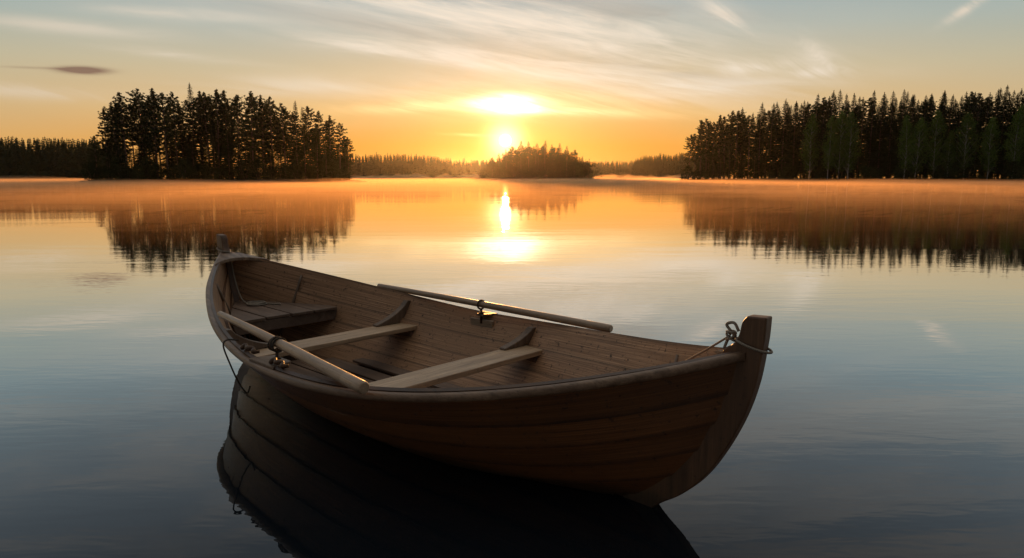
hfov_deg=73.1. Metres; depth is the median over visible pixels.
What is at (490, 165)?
bush
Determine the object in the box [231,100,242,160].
pine tree
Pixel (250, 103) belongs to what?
pine tree
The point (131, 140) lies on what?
pine tree
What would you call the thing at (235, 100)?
pine tree
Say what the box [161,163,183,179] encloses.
bush
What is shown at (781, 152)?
spruce tree
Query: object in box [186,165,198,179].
bush
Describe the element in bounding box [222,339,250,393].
thin line
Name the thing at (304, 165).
spruce tree
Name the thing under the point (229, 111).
pine tree
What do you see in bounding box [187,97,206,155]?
pine tree
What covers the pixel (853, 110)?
spruce tree
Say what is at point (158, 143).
pine tree
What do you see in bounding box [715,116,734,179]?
pine tree
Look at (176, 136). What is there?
pine tree
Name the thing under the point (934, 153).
birch tree
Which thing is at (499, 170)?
bush
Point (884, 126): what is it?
spruce tree
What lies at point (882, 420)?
lake water
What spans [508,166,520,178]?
bush
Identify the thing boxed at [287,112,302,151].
pine tree
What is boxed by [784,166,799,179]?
bush
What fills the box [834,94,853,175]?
spruce tree
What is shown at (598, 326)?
oar
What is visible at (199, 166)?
bush
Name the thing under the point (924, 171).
spruce tree
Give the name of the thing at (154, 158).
spruce tree
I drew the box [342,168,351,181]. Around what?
bush
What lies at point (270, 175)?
bush
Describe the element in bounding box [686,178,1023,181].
forest ground
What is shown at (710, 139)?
pine tree
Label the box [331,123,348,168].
pine tree
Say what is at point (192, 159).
spruce tree
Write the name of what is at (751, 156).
spruce tree
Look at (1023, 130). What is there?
spruce tree
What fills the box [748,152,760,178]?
spruce tree
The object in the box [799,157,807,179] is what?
spruce tree
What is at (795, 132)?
spruce tree
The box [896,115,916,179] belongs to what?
birch tree
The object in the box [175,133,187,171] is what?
spruce tree
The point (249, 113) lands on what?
pine tree
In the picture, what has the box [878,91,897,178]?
spruce tree
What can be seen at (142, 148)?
spruce tree
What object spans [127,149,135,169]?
spruce tree
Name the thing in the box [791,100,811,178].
spruce tree
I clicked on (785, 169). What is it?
bush
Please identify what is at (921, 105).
spruce tree
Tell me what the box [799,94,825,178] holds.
spruce tree
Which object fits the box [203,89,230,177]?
pine tree
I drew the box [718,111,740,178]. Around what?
pine tree
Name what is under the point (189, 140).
spruce tree
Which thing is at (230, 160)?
spruce tree
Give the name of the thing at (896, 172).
bush
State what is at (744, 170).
spruce tree
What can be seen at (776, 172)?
spruce tree
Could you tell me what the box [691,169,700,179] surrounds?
bush
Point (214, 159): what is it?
spruce tree
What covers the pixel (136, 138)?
pine tree
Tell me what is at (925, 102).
spruce tree
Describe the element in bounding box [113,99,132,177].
pine tree
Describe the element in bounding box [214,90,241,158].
pine tree
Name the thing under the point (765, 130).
spruce tree
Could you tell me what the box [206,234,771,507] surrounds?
rowing boat
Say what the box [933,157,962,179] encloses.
bush
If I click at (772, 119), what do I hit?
spruce tree
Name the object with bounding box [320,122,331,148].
pine tree
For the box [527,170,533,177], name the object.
bush
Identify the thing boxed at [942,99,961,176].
spruce tree
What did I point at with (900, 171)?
bush
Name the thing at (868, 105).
pine tree
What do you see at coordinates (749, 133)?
pine tree
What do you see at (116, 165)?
bush
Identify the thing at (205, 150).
spruce tree
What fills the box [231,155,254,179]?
bush
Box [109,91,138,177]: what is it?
pine tree
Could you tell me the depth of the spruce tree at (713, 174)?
274.37 m
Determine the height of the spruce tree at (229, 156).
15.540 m
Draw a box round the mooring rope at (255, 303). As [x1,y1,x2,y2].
[216,248,280,305]
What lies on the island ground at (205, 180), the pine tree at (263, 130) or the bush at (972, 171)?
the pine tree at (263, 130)
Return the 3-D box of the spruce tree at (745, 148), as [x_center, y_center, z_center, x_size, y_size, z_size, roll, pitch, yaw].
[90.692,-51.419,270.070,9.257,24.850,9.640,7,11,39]
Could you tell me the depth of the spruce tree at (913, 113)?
222.07 m
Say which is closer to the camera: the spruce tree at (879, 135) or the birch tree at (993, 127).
the birch tree at (993, 127)
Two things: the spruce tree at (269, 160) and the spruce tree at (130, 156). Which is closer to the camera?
the spruce tree at (269, 160)
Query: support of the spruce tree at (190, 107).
on the island ground at (205, 180)
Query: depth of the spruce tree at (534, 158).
468.40 m
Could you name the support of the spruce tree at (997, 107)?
on the forest ground at (886, 180)
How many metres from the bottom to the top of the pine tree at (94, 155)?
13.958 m
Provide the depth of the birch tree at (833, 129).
229.26 m
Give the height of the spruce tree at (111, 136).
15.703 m
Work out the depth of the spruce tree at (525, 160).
471.67 m
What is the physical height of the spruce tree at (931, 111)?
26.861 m
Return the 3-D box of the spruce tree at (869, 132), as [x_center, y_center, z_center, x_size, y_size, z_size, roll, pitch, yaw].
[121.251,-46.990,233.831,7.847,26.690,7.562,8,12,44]
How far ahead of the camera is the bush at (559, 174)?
467.70 m
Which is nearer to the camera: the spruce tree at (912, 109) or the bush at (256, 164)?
the bush at (256, 164)
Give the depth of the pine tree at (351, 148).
216.02 m
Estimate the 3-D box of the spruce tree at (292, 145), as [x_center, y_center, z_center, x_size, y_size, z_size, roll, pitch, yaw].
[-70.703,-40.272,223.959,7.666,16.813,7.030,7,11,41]
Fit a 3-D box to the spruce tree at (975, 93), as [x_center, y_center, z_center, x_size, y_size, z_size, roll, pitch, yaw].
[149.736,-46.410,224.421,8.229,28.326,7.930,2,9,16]
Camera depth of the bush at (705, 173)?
277.84 m
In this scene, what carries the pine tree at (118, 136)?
on the island ground at (205, 180)
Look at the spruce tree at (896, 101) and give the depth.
236.02 m
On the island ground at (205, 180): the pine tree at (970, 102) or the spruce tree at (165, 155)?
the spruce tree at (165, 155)
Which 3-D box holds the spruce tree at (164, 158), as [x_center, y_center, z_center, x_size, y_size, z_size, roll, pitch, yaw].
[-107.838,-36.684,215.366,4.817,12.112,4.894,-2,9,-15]
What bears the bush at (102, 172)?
on the island ground at (205, 180)
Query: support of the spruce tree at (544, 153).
on the island ground at (525, 178)
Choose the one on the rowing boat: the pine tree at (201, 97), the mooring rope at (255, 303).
the mooring rope at (255, 303)
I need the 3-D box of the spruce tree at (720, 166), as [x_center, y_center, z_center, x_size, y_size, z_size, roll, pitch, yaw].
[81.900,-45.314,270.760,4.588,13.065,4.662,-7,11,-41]
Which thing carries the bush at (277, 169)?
on the island ground at (205, 180)
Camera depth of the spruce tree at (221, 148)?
212.41 m
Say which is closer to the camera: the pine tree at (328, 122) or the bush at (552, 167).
the pine tree at (328, 122)
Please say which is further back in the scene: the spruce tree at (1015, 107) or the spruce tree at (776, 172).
the spruce tree at (776, 172)
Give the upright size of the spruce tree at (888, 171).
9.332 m
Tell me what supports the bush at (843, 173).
on the forest ground at (886, 180)
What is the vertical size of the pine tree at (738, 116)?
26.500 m
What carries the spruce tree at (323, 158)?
on the island ground at (205, 180)
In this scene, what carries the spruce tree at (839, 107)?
on the forest ground at (886, 180)
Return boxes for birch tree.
[798,114,822,179]
[820,115,838,179]
[829,109,853,178]
[838,112,862,179]
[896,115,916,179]
[904,117,931,176]
[923,110,947,177]
[941,131,956,173]
[950,112,980,179]
[976,118,1002,179]
[1003,104,1023,171]
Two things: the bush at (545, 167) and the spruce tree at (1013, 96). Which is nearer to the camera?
the spruce tree at (1013, 96)
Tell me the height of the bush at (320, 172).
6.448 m
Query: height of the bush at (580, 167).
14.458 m
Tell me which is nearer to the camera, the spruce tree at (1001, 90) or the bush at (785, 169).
the spruce tree at (1001, 90)
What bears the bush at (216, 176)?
on the island ground at (205, 180)
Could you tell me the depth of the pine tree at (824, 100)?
243.04 m
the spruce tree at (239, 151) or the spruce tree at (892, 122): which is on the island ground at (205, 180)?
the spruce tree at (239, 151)
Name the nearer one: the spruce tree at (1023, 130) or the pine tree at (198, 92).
the spruce tree at (1023, 130)
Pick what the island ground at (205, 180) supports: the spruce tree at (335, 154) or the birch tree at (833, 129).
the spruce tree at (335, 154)
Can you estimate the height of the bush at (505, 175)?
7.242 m
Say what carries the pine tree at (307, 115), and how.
on the island ground at (205, 180)
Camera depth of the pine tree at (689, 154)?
295.02 m
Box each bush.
[80,160,103,181]
[89,164,114,181]
[103,169,117,181]
[107,154,132,181]
[118,169,133,181]
[130,165,144,181]
[137,155,155,179]
[148,162,161,179]
[157,169,173,179]
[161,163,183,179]
[176,157,192,180]
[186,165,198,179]
[192,161,203,179]
[201,161,213,179]
[205,165,226,179]
[219,165,247,179]
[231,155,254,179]
[246,156,268,180]
[266,169,278,179]
[269,166,285,180]
[279,162,294,180]
[287,163,303,179]
[307,165,317,180]
[312,164,334,179]
[313,157,345,181]
[331,165,342,181]
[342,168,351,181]
[480,167,488,178]
[481,161,500,178]
[491,168,503,177]
[498,170,509,177]
[501,163,515,177]
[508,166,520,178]
[517,164,538,177]
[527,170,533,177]
[532,164,542,177]
[534,162,559,178]
[543,163,566,178]
[545,162,557,178]
[557,160,567,177]
[564,158,580,178]
[571,161,585,178]
[574,159,601,178]
[680,163,692,179]
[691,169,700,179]
[700,170,709,179]
[766,170,775,179]
[777,166,791,179]
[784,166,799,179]
[814,162,826,179]
[834,165,850,179]
[857,163,869,179]
[866,166,876,179]
[871,170,886,179]
[891,165,905,178]
[892,161,914,179]
[907,165,920,179]
[924,169,938,179]
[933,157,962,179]
[942,167,967,179]
[956,160,983,179]
[966,161,990,179]
[999,160,1023,180]
[1009,157,1023,180]
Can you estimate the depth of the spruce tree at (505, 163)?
467.36 m
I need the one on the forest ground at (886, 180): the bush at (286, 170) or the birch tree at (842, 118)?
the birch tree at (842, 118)
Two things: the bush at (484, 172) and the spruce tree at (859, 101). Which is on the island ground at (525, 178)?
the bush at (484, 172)
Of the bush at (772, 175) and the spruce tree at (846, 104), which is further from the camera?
the bush at (772, 175)
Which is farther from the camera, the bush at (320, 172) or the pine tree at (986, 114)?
the pine tree at (986, 114)
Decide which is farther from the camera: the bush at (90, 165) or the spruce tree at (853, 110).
the spruce tree at (853, 110)
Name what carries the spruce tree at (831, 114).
on the forest ground at (886, 180)
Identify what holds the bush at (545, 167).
on the island ground at (525, 178)
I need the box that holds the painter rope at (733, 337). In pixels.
[687,321,772,359]
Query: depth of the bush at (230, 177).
204.93 m
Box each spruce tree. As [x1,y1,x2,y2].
[105,132,118,178]
[112,139,129,180]
[120,143,131,174]
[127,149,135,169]
[132,139,150,176]
[135,143,151,176]
[136,128,155,174]
[146,133,164,174]
[159,144,173,172]
[162,139,173,173]
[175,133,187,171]
[178,134,193,164]
[181,83,206,167]
[184,131,201,175]
[187,138,199,166]
[199,139,207,162]
[202,130,228,178]
[202,137,210,163]
[205,98,226,167]
[207,137,224,175]
[219,130,238,179]
[220,140,236,168]
[231,138,249,179]
[238,130,251,168]
[244,107,251,171]
[246,146,259,173]
[263,143,278,178]
[264,145,276,178]
[273,141,280,166]
[276,130,292,168]
[286,134,295,159]
[288,104,303,173]
[290,140,301,168]
[295,130,311,179]
[298,107,309,164]
[307,128,326,180]
[308,137,321,178]
[320,142,332,180]
[325,137,343,177]
[326,137,338,175]
[339,146,356,179]
[495,154,502,176]
[500,150,510,174]
[511,153,518,174]
[512,148,522,174]
[514,141,529,177]
[522,148,530,171]
[523,142,533,174]
[530,149,540,177]
[531,144,541,164]
[532,153,541,177]
[539,140,548,177]
[540,145,548,161]
[548,145,557,175]
[549,150,557,174]
[556,143,564,166]
[561,147,571,177]
[692,132,707,172]
[697,122,716,178]
[709,157,718,179]
[713,121,726,176]
[715,147,724,179]
[722,147,734,179]
[728,107,753,178]
[732,115,752,178]
[733,151,743,178]
[741,154,748,178]
[747,112,755,178]
[748,103,772,178]
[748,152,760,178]
[749,118,766,178]
[758,108,767,178]
[759,158,768,178]
[761,102,781,176]
[762,104,780,177]
[767,98,793,177]
[768,111,781,169]
[773,103,795,178]
[774,162,779,179]
[778,100,804,176]
[789,103,801,165]
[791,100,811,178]
[793,104,804,178]
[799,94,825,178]
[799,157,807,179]
[804,153,815,178]
[814,92,845,179]
[822,95,838,178]
[824,161,831,178]
[826,89,846,172]
[829,162,837,178]
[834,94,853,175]
[844,93,860,177]
[846,98,871,174]
[848,97,862,178]
[849,146,863,179]
[855,92,881,167]
[861,104,876,177]
[866,97,889,177]
[871,92,895,176]
[874,103,887,163]
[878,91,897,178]
[883,152,893,178]
[884,98,899,178]
[889,89,911,170]
[891,93,911,156]
[894,94,918,178]
[898,94,918,177]
[910,100,922,161]
[912,96,931,179]
[914,101,925,146]
[918,146,930,178]
[919,95,942,179]
[928,91,951,176]
[931,91,950,169]
[934,152,943,179]
[938,94,959,178]
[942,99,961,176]
[949,96,967,171]
[955,93,973,171]
[955,146,971,178]
[968,92,982,176]
[970,93,998,177]
[979,90,1004,176]
[982,148,995,179]
[990,87,1003,178]
[990,138,1003,178]
[993,84,1014,179]
[993,92,1014,178]
[997,93,1023,177]
[997,160,1006,179]
[1003,91,1016,150]
[1004,89,1022,172]
[1011,94,1023,163]
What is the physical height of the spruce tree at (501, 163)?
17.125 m
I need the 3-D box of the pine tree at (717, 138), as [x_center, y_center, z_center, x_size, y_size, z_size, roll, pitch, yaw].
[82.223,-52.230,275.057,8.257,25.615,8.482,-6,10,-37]
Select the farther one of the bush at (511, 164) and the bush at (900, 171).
the bush at (511, 164)
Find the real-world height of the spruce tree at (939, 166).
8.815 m
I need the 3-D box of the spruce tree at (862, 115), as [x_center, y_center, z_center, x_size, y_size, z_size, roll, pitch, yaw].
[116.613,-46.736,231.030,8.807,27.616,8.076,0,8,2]
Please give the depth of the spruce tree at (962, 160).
213.19 m
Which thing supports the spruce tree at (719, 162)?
on the forest ground at (886, 180)
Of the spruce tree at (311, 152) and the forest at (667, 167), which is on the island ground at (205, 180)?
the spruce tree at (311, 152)
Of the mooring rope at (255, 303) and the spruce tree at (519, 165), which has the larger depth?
the spruce tree at (519, 165)
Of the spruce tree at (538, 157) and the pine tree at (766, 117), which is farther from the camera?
the spruce tree at (538, 157)
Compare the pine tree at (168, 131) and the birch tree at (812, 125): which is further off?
the birch tree at (812, 125)
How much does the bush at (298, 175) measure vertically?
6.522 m
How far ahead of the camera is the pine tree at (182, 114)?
220.30 m
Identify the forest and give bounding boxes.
[0,136,115,178]
[321,152,493,177]
[583,160,653,177]
[630,152,715,177]
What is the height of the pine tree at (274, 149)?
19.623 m
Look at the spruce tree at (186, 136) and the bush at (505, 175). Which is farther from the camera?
the bush at (505, 175)
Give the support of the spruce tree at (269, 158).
on the island ground at (205, 180)
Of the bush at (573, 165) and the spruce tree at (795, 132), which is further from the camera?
the bush at (573, 165)
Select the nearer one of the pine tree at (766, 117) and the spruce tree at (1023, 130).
the spruce tree at (1023, 130)
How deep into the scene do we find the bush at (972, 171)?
209.04 m
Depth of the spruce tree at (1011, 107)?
218.54 m
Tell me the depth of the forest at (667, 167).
795.24 m
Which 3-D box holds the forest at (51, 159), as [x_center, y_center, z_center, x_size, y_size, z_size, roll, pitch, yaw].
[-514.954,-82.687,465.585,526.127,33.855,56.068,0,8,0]
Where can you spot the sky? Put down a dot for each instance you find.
(610, 81)
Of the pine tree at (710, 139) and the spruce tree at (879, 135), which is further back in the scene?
the pine tree at (710, 139)
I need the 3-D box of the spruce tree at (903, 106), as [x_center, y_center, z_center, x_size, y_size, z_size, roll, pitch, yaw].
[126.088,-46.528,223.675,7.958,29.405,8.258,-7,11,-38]
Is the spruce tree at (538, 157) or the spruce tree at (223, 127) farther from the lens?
the spruce tree at (538, 157)
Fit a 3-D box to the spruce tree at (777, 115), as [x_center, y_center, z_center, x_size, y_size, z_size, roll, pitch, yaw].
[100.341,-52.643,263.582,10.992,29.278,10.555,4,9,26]
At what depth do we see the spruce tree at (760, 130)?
256.06 m
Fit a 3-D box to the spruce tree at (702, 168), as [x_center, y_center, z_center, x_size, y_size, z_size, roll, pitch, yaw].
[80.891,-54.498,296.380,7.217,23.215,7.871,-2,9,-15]
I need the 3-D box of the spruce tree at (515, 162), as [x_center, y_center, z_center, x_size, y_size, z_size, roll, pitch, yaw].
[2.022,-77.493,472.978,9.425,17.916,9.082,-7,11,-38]
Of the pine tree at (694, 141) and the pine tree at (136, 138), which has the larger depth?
the pine tree at (694, 141)
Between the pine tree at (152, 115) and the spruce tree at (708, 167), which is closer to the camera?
the pine tree at (152, 115)
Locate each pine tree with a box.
[86,136,101,179]
[95,108,118,162]
[102,102,130,161]
[105,111,127,151]
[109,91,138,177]
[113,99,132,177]
[120,106,143,164]
[122,88,153,157]
[129,100,151,151]
[138,88,167,178]
[142,98,164,152]
[146,92,163,161]
[148,91,175,178]
[159,104,175,177]
[162,91,188,164]
[168,101,188,161]
[181,100,198,142]
[186,91,211,178]
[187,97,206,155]
[192,92,216,161]
[199,96,215,156]
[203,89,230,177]
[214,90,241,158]
[221,98,237,177]
[227,95,250,153]
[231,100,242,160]
[239,91,265,163]
[239,93,260,150]
[247,95,273,178]
[254,112,270,164]
[257,96,282,161]
[260,103,275,165]
[270,103,294,163]
[273,122,286,167]
[279,110,297,163]
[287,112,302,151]
[300,106,321,163]
[307,111,328,159]
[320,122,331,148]
[322,115,342,165]
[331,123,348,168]
[343,137,354,170]
[508,146,516,161]
[568,150,579,168]
[682,135,697,165]
[689,133,699,173]
[692,120,708,177]
[695,119,712,170]
[704,122,720,176]
[708,115,726,178]
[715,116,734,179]
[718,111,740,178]
[725,110,745,178]
[739,115,761,178]
[753,110,775,158]
[793,104,816,177]
[809,97,834,178]
[811,102,829,176]
[857,97,875,174]
[917,97,936,178]
[957,92,981,177]
[960,93,992,161]
[975,97,1000,149]
[1008,98,1023,175]
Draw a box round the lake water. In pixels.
[0,178,1023,557]
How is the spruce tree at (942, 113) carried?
on the forest ground at (886, 180)
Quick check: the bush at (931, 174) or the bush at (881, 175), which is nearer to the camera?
the bush at (931, 174)
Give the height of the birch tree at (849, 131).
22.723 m
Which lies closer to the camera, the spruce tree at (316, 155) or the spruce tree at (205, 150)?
the spruce tree at (316, 155)
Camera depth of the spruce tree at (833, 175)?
233.10 m
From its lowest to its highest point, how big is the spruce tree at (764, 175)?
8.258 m
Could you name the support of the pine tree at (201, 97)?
on the island ground at (205, 180)
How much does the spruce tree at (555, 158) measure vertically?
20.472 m
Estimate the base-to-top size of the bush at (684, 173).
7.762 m
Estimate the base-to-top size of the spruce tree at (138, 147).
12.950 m
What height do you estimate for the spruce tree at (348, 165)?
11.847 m
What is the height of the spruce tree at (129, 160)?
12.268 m
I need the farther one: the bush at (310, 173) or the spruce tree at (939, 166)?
the spruce tree at (939, 166)
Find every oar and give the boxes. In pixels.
[217,311,369,393]
[377,283,612,331]
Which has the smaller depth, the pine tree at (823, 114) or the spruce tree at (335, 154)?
the spruce tree at (335, 154)
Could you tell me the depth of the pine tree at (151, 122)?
230.22 m
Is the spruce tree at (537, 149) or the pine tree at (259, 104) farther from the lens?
the spruce tree at (537, 149)
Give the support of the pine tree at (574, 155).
on the island ground at (525, 178)
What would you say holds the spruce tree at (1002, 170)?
on the forest ground at (886, 180)
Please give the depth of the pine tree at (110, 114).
212.10 m
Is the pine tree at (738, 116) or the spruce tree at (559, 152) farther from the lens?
the spruce tree at (559, 152)
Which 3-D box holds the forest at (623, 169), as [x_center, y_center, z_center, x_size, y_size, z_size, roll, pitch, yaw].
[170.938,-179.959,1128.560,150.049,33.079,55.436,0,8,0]
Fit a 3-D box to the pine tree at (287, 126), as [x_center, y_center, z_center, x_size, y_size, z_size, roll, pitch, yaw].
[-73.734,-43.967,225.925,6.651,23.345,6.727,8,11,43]
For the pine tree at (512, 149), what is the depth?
473.93 m
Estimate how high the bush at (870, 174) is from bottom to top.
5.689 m
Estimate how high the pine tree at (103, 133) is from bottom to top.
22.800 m
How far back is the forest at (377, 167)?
777.22 m
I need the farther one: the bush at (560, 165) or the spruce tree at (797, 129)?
the bush at (560, 165)
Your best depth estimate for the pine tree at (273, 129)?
211.56 m
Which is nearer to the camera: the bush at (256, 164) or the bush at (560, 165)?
the bush at (256, 164)
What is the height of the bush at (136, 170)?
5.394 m
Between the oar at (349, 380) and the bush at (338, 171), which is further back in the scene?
the bush at (338, 171)
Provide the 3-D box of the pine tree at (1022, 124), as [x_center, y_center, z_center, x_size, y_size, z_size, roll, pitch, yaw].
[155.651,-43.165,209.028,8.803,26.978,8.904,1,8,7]
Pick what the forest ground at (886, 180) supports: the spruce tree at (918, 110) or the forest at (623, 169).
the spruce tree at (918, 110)
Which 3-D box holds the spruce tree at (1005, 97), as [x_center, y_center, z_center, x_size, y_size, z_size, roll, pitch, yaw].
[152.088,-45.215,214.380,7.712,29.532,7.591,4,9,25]
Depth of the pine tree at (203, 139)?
219.26 m
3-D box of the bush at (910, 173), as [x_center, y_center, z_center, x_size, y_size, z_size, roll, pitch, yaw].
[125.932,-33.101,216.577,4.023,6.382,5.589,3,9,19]
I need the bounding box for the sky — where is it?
[0,0,1023,177]
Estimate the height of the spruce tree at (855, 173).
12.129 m
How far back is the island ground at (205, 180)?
204.29 m
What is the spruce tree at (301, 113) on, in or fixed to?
on the island ground at (205, 180)
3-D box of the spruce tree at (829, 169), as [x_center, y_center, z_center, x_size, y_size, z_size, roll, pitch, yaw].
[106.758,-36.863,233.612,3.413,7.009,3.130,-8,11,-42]
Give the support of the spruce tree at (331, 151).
on the island ground at (205, 180)
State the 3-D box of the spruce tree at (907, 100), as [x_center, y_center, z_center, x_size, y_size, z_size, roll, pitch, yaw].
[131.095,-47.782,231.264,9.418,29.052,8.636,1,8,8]
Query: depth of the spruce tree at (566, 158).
468.24 m
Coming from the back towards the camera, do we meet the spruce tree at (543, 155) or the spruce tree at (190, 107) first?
the spruce tree at (543, 155)
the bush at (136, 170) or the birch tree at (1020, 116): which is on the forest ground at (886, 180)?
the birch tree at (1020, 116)
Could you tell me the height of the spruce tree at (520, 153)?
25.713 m
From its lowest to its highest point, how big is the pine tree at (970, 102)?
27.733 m
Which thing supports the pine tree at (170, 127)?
on the island ground at (205, 180)
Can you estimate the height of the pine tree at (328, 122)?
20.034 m
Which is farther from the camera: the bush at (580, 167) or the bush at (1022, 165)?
the bush at (580, 167)
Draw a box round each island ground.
[85,179,366,181]
[469,178,592,178]
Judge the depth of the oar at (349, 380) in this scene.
3.22 m
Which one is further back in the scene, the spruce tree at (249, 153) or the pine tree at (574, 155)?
the pine tree at (574, 155)
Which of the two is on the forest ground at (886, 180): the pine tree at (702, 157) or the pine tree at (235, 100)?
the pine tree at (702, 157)
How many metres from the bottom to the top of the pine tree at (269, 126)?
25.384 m
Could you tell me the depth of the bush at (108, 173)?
205.49 m
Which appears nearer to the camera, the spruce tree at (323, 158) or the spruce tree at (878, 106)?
the spruce tree at (323, 158)
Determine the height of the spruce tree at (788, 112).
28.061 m
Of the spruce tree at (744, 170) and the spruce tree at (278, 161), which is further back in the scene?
the spruce tree at (744, 170)
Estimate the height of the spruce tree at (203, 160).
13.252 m
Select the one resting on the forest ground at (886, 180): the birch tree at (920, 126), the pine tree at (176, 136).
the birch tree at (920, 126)
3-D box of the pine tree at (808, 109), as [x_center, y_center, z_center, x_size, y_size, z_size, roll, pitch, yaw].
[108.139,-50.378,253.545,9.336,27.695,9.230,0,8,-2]
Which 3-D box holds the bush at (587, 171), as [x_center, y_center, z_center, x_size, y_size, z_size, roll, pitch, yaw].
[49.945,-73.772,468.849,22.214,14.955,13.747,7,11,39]
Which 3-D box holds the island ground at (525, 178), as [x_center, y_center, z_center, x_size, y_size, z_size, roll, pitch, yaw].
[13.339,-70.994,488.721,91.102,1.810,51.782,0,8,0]
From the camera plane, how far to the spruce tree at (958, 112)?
216.38 m
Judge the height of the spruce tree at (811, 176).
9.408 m
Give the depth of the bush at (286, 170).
205.08 m
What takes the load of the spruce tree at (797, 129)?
on the forest ground at (886, 180)
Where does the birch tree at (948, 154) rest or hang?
on the forest ground at (886, 180)
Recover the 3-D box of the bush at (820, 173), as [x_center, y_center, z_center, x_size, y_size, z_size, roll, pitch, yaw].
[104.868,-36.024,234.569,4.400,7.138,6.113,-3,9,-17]
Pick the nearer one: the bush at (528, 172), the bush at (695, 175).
the bush at (695, 175)
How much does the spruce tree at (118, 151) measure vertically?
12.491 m
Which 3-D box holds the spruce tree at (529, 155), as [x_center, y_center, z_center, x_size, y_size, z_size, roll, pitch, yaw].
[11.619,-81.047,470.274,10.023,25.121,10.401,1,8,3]
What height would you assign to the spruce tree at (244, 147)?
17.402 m
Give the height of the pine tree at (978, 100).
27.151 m
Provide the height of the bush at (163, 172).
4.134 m
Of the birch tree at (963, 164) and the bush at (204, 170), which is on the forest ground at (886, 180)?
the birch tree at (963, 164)
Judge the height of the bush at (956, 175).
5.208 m
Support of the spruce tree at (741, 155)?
on the forest ground at (886, 180)
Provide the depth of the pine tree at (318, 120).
215.60 m
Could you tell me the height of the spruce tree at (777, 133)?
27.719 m
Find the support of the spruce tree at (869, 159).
on the forest ground at (886, 180)
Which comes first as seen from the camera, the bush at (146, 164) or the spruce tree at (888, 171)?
the bush at (146, 164)
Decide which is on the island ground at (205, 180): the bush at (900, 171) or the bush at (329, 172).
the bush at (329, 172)
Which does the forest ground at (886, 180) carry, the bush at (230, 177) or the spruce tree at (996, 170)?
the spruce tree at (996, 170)
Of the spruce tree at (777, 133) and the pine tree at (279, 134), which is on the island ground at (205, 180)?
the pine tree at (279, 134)
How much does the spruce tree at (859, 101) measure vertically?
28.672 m
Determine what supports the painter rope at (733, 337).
attached to the rowing boat
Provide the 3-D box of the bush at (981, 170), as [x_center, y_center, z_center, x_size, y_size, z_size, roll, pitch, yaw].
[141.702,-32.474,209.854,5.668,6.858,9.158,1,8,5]
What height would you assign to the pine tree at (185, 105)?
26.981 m
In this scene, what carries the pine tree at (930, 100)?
on the forest ground at (886, 180)
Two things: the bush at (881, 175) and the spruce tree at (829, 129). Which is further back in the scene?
the spruce tree at (829, 129)
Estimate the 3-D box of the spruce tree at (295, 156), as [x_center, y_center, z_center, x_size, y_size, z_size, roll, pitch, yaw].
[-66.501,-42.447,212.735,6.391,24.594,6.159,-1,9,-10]
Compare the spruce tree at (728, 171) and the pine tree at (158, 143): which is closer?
the pine tree at (158, 143)
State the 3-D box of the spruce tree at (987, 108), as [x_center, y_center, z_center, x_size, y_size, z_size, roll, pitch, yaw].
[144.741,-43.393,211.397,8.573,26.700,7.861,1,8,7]
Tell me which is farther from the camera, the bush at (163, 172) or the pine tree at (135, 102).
the pine tree at (135, 102)
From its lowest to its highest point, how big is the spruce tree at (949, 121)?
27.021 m
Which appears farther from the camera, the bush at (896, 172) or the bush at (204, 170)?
the bush at (896, 172)
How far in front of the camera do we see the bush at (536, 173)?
467.89 m
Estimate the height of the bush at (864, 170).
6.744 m
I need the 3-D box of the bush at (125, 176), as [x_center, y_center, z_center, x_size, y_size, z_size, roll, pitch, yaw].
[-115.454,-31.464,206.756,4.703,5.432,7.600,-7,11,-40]
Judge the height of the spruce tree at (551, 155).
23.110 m
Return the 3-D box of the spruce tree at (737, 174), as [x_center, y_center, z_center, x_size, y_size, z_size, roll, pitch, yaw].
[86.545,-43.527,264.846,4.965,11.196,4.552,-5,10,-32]
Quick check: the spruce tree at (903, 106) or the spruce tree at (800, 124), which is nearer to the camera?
the spruce tree at (903, 106)
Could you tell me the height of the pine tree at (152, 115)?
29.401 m
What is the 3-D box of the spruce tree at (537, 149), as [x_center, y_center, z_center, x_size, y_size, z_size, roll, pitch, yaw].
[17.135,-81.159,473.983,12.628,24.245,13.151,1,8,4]
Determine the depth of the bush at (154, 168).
209.01 m
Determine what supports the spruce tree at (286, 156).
on the island ground at (205, 180)
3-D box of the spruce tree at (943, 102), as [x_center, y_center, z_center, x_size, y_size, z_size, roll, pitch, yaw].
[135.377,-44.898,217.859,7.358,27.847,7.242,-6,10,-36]
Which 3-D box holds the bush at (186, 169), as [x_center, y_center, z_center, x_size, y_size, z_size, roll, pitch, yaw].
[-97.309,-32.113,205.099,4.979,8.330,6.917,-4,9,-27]
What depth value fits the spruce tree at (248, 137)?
225.95 m
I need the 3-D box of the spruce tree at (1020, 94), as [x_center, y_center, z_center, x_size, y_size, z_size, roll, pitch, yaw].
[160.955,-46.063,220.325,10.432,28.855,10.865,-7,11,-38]
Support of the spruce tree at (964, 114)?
on the forest ground at (886, 180)
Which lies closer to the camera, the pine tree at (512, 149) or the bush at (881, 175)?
the bush at (881, 175)
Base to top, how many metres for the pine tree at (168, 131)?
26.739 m
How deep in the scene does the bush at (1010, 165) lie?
203.59 m
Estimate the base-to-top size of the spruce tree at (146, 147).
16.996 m
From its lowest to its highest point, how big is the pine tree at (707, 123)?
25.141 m
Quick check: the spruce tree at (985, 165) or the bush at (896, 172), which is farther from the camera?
the bush at (896, 172)
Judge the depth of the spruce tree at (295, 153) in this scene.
219.32 m
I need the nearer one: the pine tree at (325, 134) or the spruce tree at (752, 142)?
the pine tree at (325, 134)

